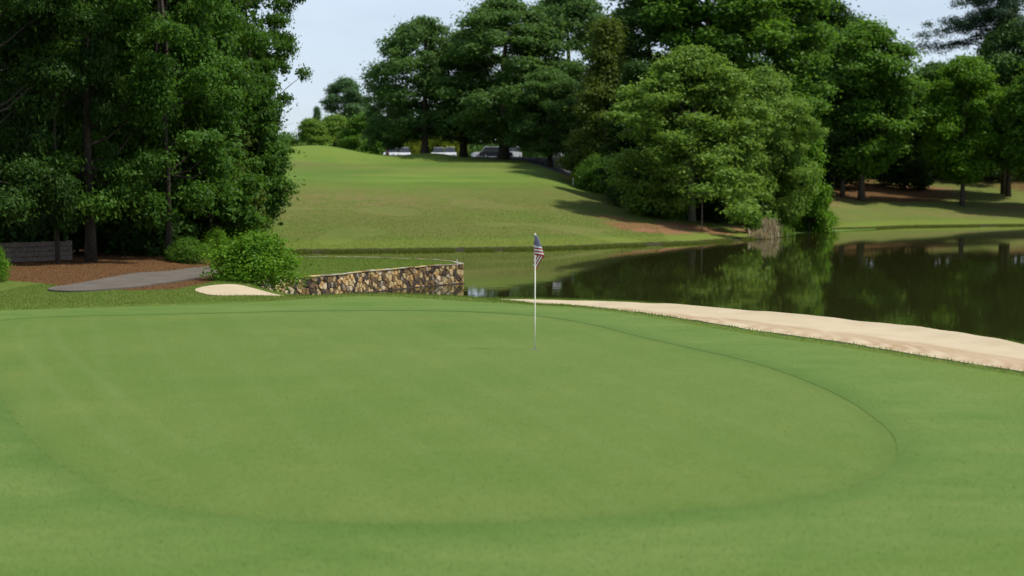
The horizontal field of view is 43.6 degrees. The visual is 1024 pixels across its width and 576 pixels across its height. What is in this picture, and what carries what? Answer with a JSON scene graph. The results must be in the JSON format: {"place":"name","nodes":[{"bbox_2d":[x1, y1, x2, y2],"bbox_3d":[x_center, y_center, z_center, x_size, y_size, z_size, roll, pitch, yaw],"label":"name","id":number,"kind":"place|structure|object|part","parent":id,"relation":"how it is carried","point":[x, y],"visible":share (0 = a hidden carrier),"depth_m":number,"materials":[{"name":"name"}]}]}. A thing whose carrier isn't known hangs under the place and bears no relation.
{"place":"outdoors","nodes":[
{"label":"outdoors","id":0,"kind":"place"},
{"bbox_2d":[0,145,1023,376],"bbox_3d":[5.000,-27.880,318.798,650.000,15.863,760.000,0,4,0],"label":"ground","id":1,"kind":"structure","parent":0,"point":[330,173],"depth_m":109.19,"materials":[{"name":"green plant"}]},
{"bbox_2d":[0,243,15,281],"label":"shrub","id":2,"kind":"object","parent":1,"relation":"on","point":[4,262],"visible":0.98,"depth_m":41.43,"materials":[{"name":"green plant"}]},
{"bbox_2d":[0,240,72,261],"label":"plank fence","id":3,"kind":"object","parent":1,"relation":"on","point":[23,252],"visible":0.81,"depth_m":51.99,"materials":[{"name":"grey wood"}]},
{"bbox_2d":[0,105,98,253],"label":"understory tree","id":4,"kind":"object","parent":1,"relation":"on","point":[76,238],"visible":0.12,"depth_m":55.75,"materials":[{"name":"green plant"}]},
{"bbox_2d":[0,7,117,208],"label":"woodland tree","id":5,"kind":"object","parent":1,"relation":"on","point":[3,77],"visible":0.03,"depth_m":56.76,"materials":[{"name":"green plant"}]},
{"bbox_2d":[0,0,118,227],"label":"woodland tree","id":6,"kind":"object","parent":1,"relation":"on","point":[53,74],"visible":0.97,"depth_m":47.55,"materials":[{"name":"green plant"}]},
{"bbox_2d":[0,0,136,263],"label":"woodland tree","id":7,"kind":"object","parent":1,"relation":"on","point":[98,58],"visible":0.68,"depth_m":49.62,"materials":[{"name":"green plant"}]},
{"bbox_2d":[37,190,111,246],"bbox_3d":[-21.695,-3.691,63.870,4.364,4.938,4.280,4,6,42],"label":"shrub","id":8,"kind":"object","parent":1,"relation":"on","point":[83,230],"visible":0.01,"depth_m":63.08,"materials":[{"name":"green plant"}]},
{"bbox_2d":[18,0,192,198],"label":"woodland tree","id":9,"kind":"object","parent":1,"relation":"on","point":[153,3],"visible":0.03,"depth_m":60.49,"materials":[{"name":"green plant"}]},
{"bbox_2d":[0,0,213,261],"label":"woodland tree","id":10,"kind":"object","parent":1,"relation":"on","point":[88,141],"visible":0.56,"depth_m":51.17,"materials":[{"name":"green plant"}]},
{"bbox_2d":[7,246,222,290],"bbox_3d":[-17.820,-0.285,51.913,16.536,2.302,28.568,0,4,0],"label":"pine straw","id":11,"kind":"object","parent":1,"relation":"on","point":[75,275],"visible":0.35,"depth_m":48.60,"materials":[{"name":"brown plant"}]},
{"bbox_2d":[48,267,217,291],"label":"cart path","id":12,"kind":"structure","parent":1,"relation":"on","point":[126,281],"depth_m":41.02,"materials":[{"name":"concrete"}]},
{"bbox_2d":[83,109,203,256],"bbox_3d":[-16.387,-4.869,57.650,5.076,7.314,6.243,0,4,-1],"label":"understory tree","id":13,"kind":"object","parent":1,"relation":"on","point":[122,233],"visible":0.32,"depth_m":56.54,"materials":[{"name":"green plant"}]},
{"bbox_2d":[0,0,293,251],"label":"woodland","id":14,"kind":"object","parent":1,"relation":"on","point":[253,13],"depth_m":67.47,"materials":[{"name":"green plant"}]},
{"bbox_2d":[79,0,259,259],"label":"woodland tree","id":15,"kind":"object","parent":1,"relation":"on","point":[208,53],"visible":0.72,"depth_m":53.80,"materials":[{"name":"green plant"}]},
{"bbox_2d":[160,234,211,264],"bbox_3d":[-13.701,-1.572,54.026,2.322,1.591,2.367,4,6,41],"label":"shrub","id":16,"kind":"object","parent":1,"relation":"on","point":[190,250],"visible":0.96,"depth_m":53.50,"materials":[{"name":"green plant"}]},
{"bbox_2d":[156,99,272,246],"bbox_3d":[-14.308,-5.327,59.862,7.138,8.101,5.803,2,5,24],"label":"understory tree","id":17,"kind":"object","parent":1,"relation":"on","point":[236,210],"visible":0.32,"depth_m":59.05,"materials":[{"name":"green plant"}]},
{"bbox_2d":[201,221,229,256],"bbox_3d":[-13.382,-1.994,58.004,1.582,2.034,1.551,1,5,8],"label":"shrub","id":18,"kind":"object","parent":1,"relation":"on","point":[217,236],"visible":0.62,"depth_m":57.74,"materials":[{"name":"green plant"}]},
{"bbox_2d":[144,0,288,212],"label":"woodland tree","id":19,"kind":"object","parent":1,"relation":"on","point":[250,35],"visible":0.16,"depth_m":64.27,"materials":[{"name":"green plant"}]},
{"bbox_2d":[170,0,273,246],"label":"cedar tree","id":20,"kind":"object","parent":1,"relation":"on","point":[256,201],"visible":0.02,"depth_m":65.12,"materials":[{"name":"green plant"}]},
{"bbox_2d":[195,284,281,295],"bbox_3d":[-8.169,0.191,37.768,3.781,0.320,2.900,4,6,43],"label":"sand bunker","id":21,"kind":"object","parent":1,"relation":"on","point":[226,289],"visible":0.74,"depth_m":37.83},
{"bbox_2d":[198,221,316,293],"bbox_3d":[-8.469,-0.883,42.281,4.032,2.664,4.111,3,5,33],"label":"shrub","id":22,"kind":"object","parent":1,"relation":"on","point":[253,257],"visible":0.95,"depth_m":41.61,"materials":[{"name":"green plant"}]},
{"bbox_2d":[243,51,288,172],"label":"woodland tree","id":23,"kind":"object","parent":1,"relation":"on","point":[274,88],"depth_m":75.63,"materials":[{"name":"green plant"}]},
{"bbox_2d":[219,0,313,193],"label":"woodland tree","id":24,"kind":"object","parent":1,"relation":"on","point":[285,48],"visible":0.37,"depth_m":67.28,"materials":[{"name":"green plant"}]},
{"bbox_2d":[241,0,291,123],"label":"woodland tree","id":25,"kind":"object","parent":1,"relation":"on","point":[257,6],"visible":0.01,"depth_m":75.62,"materials":[{"name":"green plant"}]},
{"bbox_2d":[241,100,306,235],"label":"woodland tree","id":26,"kind":"object","parent":1,"relation":"on","point":[273,203],"visible":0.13,"depth_m":67.99,"materials":[{"name":"green plant"}]},
{"bbox_2d":[286,116,336,146],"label":"distant tree","id":27,"kind":"object","parent":1,"relation":"on","point":[311,132],"visible":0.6,"depth_m":207.50,"materials":[{"name":"green plant"}]},
{"bbox_2d":[312,105,321,122],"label":"distant tree","id":28,"kind":"object","parent":1,"relation":"on","point":[316,111],"visible":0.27,"depth_m":247.74,"materials":[{"name":"green plant"}]},
{"bbox_2d":[316,111,361,149],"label":"distant tree","id":29,"kind":"object","parent":1,"relation":"on","point":[335,123],"visible":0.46,"depth_m":212.13,"materials":[{"name":"green plant"}]},
{"bbox_2d":[318,74,372,147],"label":"distant tree","id":30,"kind":"object","parent":1,"relation":"on","point":[346,87],"visible":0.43,"depth_m":231.13,"materials":[{"name":"green plant"}]},
{"bbox_2d":[256,256,459,280],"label":"peninsula lawn","id":31,"kind":"structure","parent":1,"relation":"on","point":[324,267],"depth_m":55.49,"materials":[{"name":"green plant"}]},
{"bbox_2d":[255,256,464,294],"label":"retaining wall","id":32,"kind":"structure","parent":1,"relation":"on","point":[377,280],"depth_m":52.39,"materials":[{"name":"stone"}]},
{"bbox_2d":[336,111,385,154],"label":"distant tree","id":33,"kind":"object","parent":1,"relation":"on","point":[350,141],"visible":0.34,"depth_m":202.15,"materials":[{"name":"green plant"}]},
{"bbox_2d":[360,95,409,153],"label":"oak tree","id":34,"kind":"object","parent":1,"relation":"on","point":[374,135],"visible":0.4,"depth_m":160.97,"materials":[{"name":"green plant"}]},
{"bbox_2d":[403,140,421,153],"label":"shrub","id":35,"kind":"object","parent":1,"relation":"on","point":[416,147],"visible":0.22,"depth_m":197.07,"materials":[{"name":"green plant"}]},
{"bbox_2d":[357,14,484,153],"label":"oak tree","id":36,"kind":"object","parent":1,"relation":"on","point":[402,43],"visible":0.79,"depth_m":152.76,"materials":[{"name":"green plant"}]},
{"bbox_2d":[0,311,896,523],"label":"putting green","id":37,"kind":"object","parent":1,"relation":"on","point":[515,352],"visible":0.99,"depth_m":16.76,"materials":[{"name":"green plant"}]},
{"bbox_3d":[0.426,1.135,23.754,0.136,0.004,0.136,0,4,0],"label":"golf hole","id":38,"kind":"object","parent":37,"relation":"on","visible":0},
{"bbox_2d":[533,233,543,348],"bbox_3d":[0.497,0.066,23.662,0.202,2.155,0.057,0,4,0],"label":"flagstick","id":39,"kind":"object","parent":38,"relation":"in","point":[538,255],"visible":1,"depth_m":23.62,"materials":[{"name":"metal"}]},
{"bbox_2d":[428,134,472,155],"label":"shrub","id":40,"kind":"object","parent":1,"relation":"on","point":[433,144],"visible":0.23,"depth_m":197.21,"materials":[{"name":"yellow plant"}]},
{"bbox_2d":[400,30,517,156],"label":"oak tree","id":41,"kind":"object","parent":1,"relation":"on","point":[476,71],"visible":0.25,"depth_m":154.43,"materials":[{"name":"green plant"}]},
{"bbox_2d":[270,188,667,247],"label":"hill grass","id":42,"kind":"structure","parent":1,"relation":"on","point":[589,216],"depth_m":98.33,"materials":[{"name":"green plant"}]},
{"bbox_2d":[416,0,587,159],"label":"oak tree","id":43,"kind":"object","parent":1,"relation":"on","point":[491,24],"visible":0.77,"depth_m":147.61,"materials":[{"name":"green plant"}]},
{"bbox_2d":[0,296,1023,575],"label":"fringe","id":44,"kind":"object","parent":1,"relation":"on","point":[896,384],"visible":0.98,"depth_m":11.39,"materials":[{"name":"green plant"}]},
{"bbox_2d":[0,276,1023,343],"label":"rough grass","id":45,"kind":"structure","parent":1,"relation":"on","point":[213,299],"depth_m":35.20,"materials":[{"name":"green plant"}]},
{"bbox_2d":[467,157,572,175],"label":"car park","id":46,"kind":"structure","parent":1,"relation":"on","point":[539,161],"depth_m":149.90,"materials":[{"name":"grey asphalt"}]},
{"bbox_2d":[383,147,398,154],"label":"parked car","id":47,"kind":"object","parent":46,"relation":"on","point":[395,152],"visible":0.2,"depth_m":180.75,"materials":[{"name":"white paint"}]},
{"bbox_2d":[398,147,410,154],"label":"parked car","id":48,"kind":"object","parent":46,"relation":"on","point":[404,151],"visible":0.25,"depth_m":182.13,"materials":[{"name":"white paint"}]},
{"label":"window","id":49,"kind":"part","parent":48,"relation":"part of","materials":[{"name":"black glass"}]},
{"bbox_2d":[432,147,444,153],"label":"parked car","id":50,"kind":"object","parent":46,"relation":"on","point":[439,150],"visible":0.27,"depth_m":182.27,"materials":[{"name":"white paint"}]},
{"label":"window","id":51,"kind":"part","parent":50,"relation":"part of","materials":[{"name":"black glass"}]},
{"bbox_2d":[444,147,456,155],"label":"parked car","id":52,"kind":"object","parent":46,"relation":"on","point":[450,151],"visible":0.43,"depth_m":181.13,"materials":[{"name":"white paint"}]},
{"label":"window","id":53,"kind":"part","parent":52,"relation":"part of","materials":[{"name":"black glass"}]},
{"bbox_2d":[471,147,498,156],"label":"parked car","id":54,"kind":"object","parent":46,"relation":"on","point":[474,154],"visible":0.28,"depth_m":178.19,"materials":[{"name":"white paint"}]},
{"bbox_2d":[479,147,512,156],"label":"parked car","id":55,"kind":"object","parent":46,"relation":"on","point":[491,151],"visible":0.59,"depth_m":171.24,"materials":[{"name":"paint"}]},
{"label":"window","id":56,"kind":"part","parent":55,"relation":"part of","materials":[{"name":"black glass"}]},
{"bbox_2d":[509,147,521,156],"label":"parked car","id":57,"kind":"object","parent":46,"relation":"on","point":[514,151],"visible":0.22,"depth_m":176.80,"materials":[{"name":"silver paint"}]},
{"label":"window","id":58,"kind":"part","parent":57,"relation":"part of","materials":[{"name":"black glass"}]},
{"bbox_2d":[492,65,585,167],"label":"oak tree","id":59,"kind":"object","parent":1,"relation":"on","point":[549,82],"visible":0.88,"depth_m":143.47,"materials":[{"name":"green plant"}]},
{"bbox_2d":[489,0,611,154],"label":"oak tree","id":60,"kind":"object","parent":1,"relation":"on","point":[561,13],"visible":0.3,"depth_m":152.29,"materials":[{"name":"green plant"}]},
{"bbox_2d":[569,158,589,180],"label":"shrub","id":61,"kind":"object","parent":1,"relation":"on","point":[573,171],"visible":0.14,"depth_m":131.05,"materials":[{"name":"green plant"}]},
{"bbox_2d":[568,150,614,193],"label":"shrub","id":62,"kind":"object","parent":1,"relation":"on","point":[585,174],"visible":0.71,"depth_m":125.73,"materials":[{"name":"green plant"}]},
{"bbox_2d":[555,14,629,189],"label":"cedar tree","id":63,"kind":"object","parent":1,"relation":"on","point":[600,78],"visible":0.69,"depth_m":128.97,"materials":[{"name":"green plant"}]},
{"bbox_2d":[602,164,648,207],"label":"shrub","id":64,"kind":"object","parent":1,"relation":"on","point":[613,199],"visible":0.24,"depth_m":116.86,"materials":[{"name":"green plant"}]},
{"bbox_2d":[592,58,674,196],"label":"cedar tree","id":65,"kind":"object","parent":1,"relation":"on","point":[633,71],"visible":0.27,"depth_m":120.20,"materials":[{"name":"green plant"}]},
{"bbox_2d":[564,0,704,150],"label":"broadleaf tree","id":66,"kind":"object","parent":1,"relation":"on","point":[635,38],"visible":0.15,"depth_m":133.93,"materials":[{"name":"green plant"}]},
{"bbox_2d":[275,44,1021,177],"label":"distant woods","id":67,"kind":"object","parent":1,"relation":"on","point":[475,148],"visible":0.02,"depth_m":227.32,"materials":[{"name":"green plant"}]},
{"bbox_2d":[276,223,1023,252],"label":"bank grass","id":68,"kind":"structure","parent":1,"relation":"on","point":[523,248],"depth_m":89.69,"materials":[{"name":"green plant"}]},
{"bbox_2d":[643,180,691,219],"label":"shrub","id":69,"kind":"object","parent":1,"relation":"on","point":[681,213],"visible":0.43,"depth_m":111.72,"materials":[{"name":"green plant"}]},
{"bbox_2d":[665,161,709,197],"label":"shrub","id":70,"kind":"object","parent":1,"relation":"on","point":[701,179],"visible":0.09,"depth_m":118.60,"materials":[{"name":"green plant"}]},
{"bbox_2d":[590,43,795,228],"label":"broadleaf tree","id":71,"kind":"object","parent":1,"relation":"on","point":[678,90],"visible":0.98,"depth_m":109.38,"materials":[{"name":"green plant"}]},
{"bbox_2d":[697,193,707,228],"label":"tree","id":72,"kind":"object","parent":1,"relation":"on","point":[702,214],"visible":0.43,"depth_m":108.40,"materials":[{"name":"brown wood"}]},
{"bbox_2d":[686,181,744,224],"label":"shrub","id":73,"kind":"object","parent":1,"relation":"on","point":[713,205],"visible":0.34,"depth_m":114.51,"materials":[{"name":"green plant"}]},
{"bbox_2d":[628,0,827,165],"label":"broadleaf tree","id":74,"kind":"object","parent":1,"relation":"on","point":[719,34],"visible":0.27,"depth_m":129.72,"materials":[{"name":"green plant"}]},
{"bbox_2d":[742,201,762,233],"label":"shrub","id":75,"kind":"object","parent":1,"relation":"on","point":[756,224],"visible":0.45,"depth_m":109.41,"materials":[{"name":"green plant"}]},
{"bbox_2d":[730,166,784,224],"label":"shrub","id":76,"kind":"object","parent":1,"relation":"on","point":[768,204],"visible":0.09,"depth_m":116.81,"materials":[{"name":"green plant"}]},
{"bbox_2d":[496,296,1023,375],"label":"bunker edge grass","id":77,"kind":"structure","parent":1,"relation":"on","point":[873,347],"depth_m":27.21,"materials":[{"name":"green plant"}]},
{"bbox_2d":[746,228,775,238],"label":"reed clump","id":78,"kind":"object","parent":1,"relation":"on","point":[758,234],"visible":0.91,"depth_m":105.86,"materials":[{"name":"beige plant"}]},
{"bbox_2d":[500,299,1023,372],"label":"sand bunker","id":79,"kind":"object","parent":1,"relation":"on","point":[959,346],"visible":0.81,"depth_m":29.16},
{"bbox_2d":[696,61,832,225],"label":"broadleaf tree","id":80,"kind":"object","parent":1,"relation":"on","point":[792,204],"visible":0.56,"depth_m":116.45,"materials":[{"name":"green plant"}]},
{"bbox_2d":[758,217,788,236],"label":"reed clump","id":81,"kind":"object","parent":1,"relation":"on","point":[765,221],"visible":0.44,"depth_m":109.28,"materials":[{"name":"beige plant"}]},
{"bbox_2d":[772,208,792,230],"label":"shrub","id":82,"kind":"object","parent":1,"relation":"on","point":[785,222],"visible":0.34,"depth_m":117.29,"materials":[{"name":"green plant"}]},
{"bbox_2d":[724,0,846,194],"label":"broadleaf tree","id":83,"kind":"object","parent":1,"relation":"on","point":[806,38],"visible":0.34,"depth_m":136.23,"materials":[{"name":"green plant"}]},
{"bbox_2d":[778,225,795,235],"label":"reed clump","id":84,"kind":"object","parent":1,"relation":"on","point":[785,230],"visible":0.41,"depth_m":111.90,"materials":[{"name":"green plant"}]},
{"bbox_2d":[774,118,817,232],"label":"tree","id":85,"kind":"object","parent":1,"relation":"on","point":[781,183],"visible":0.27,"depth_m":119.65,"materials":[{"name":"green plant"}]},
{"bbox_2d":[790,137,838,231],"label":"tree","id":86,"kind":"object","parent":1,"relation":"on","point":[818,217],"visible":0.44,"depth_m":121.52,"materials":[{"name":"green plant"}]},
{"bbox_2d":[796,0,871,88],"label":"broadleaf tree","id":87,"kind":"object","parent":1,"relation":"on","point":[842,15],"visible":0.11,"depth_m":177.60,"materials":[{"name":"green plant"}]},
{"bbox_2d":[827,209,841,225],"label":"shrub","id":88,"kind":"object","parent":1,"relation":"on","point":[834,215],"visible":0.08,"depth_m":133.31,"materials":[{"name":"green plant"}]},
{"bbox_2d":[812,119,873,188],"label":"tree","id":89,"kind":"object","parent":1,"relation":"on","point":[836,182],"visible":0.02,"depth_m":171.82,"materials":[{"name":"green plant"}]},
{"bbox_2d":[805,53,887,137],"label":"broadleaf tree","id":90,"kind":"object","parent":1,"relation":"on","point":[821,79],"depth_m":184.07,"materials":[{"name":"green plant"}]},
{"bbox_2d":[815,60,888,197],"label":"broadleaf tree","id":91,"kind":"object","parent":1,"relation":"on","point":[841,135],"visible":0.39,"depth_m":157.16,"materials":[{"name":"green plant"}]},
{"bbox_2d":[808,13,943,200],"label":"broadleaf tree","id":92,"kind":"object","parent":1,"relation":"on","point":[881,57],"visible":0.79,"depth_m":156.12,"materials":[{"name":"green plant"}]},
{"bbox_2d":[872,121,939,189],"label":"tree","id":93,"kind":"object","parent":1,"relation":"on","point":[904,171],"visible":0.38,"depth_m":174.76,"materials":[{"name":"green plant"}]},
{"bbox_2d":[905,59,1000,177],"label":"broadleaf tree","id":94,"kind":"object","parent":1,"relation":"on","point":[927,73],"visible":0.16,"depth_m":187.98,"materials":[{"name":"green plant"}]},
{"bbox_2d":[912,49,1009,205],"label":"broadleaf tree","id":95,"kind":"object","parent":1,"relation":"on","point":[954,154],"visible":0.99,"depth_m":157.90,"materials":[{"name":"green plant"}]},
{"bbox_2d":[899,0,1023,193],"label":"pine tree","id":96,"kind":"object","parent":1,"relation":"on","point":[990,15],"visible":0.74,"depth_m":169.93,"materials":[{"name":"green plant"}]},
{"bbox_2d":[969,54,1020,181],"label":"broadleaf tree","id":97,"kind":"object","parent":1,"relation":"on","point":[993,173],"visible":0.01,"depth_m":180.97,"materials":[{"name":"green plant"}]},
{"bbox_2d":[971,13,1023,196],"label":"broadleaf tree","id":98,"kind":"object","parent":1,"relation":"on","point":[1003,64],"visible":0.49,"depth_m":166.80,"materials":[{"name":"green plant"}]},
{"bbox_2d":[989,62,1023,180],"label":"broadleaf tree","id":99,"kind":"object","parent":1,"relation":"on","point":[1011,116],"visible":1,"depth_m":155.90,"materials":[{"name":"green plant"}]},
{"bbox_2d":[242,0,1023,155],"label":"sky","id":100,"kind":"structure","parent":0,"point":[338,36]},
{"bbox_2d":[284,226,1023,343],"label":"pond","id":101,"kind":"structure","parent":0,"point":[967,279],"depth_m":61.81,"materials":[{"name":"green liquid"}]},
{"bbox_2d":[793,229,871,232],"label":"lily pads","id":102,"kind":"object","parent":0,"point":[837,230],"visible":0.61,"depth_m":127.31,"materials":[{"name":"green plant"}]}
]}

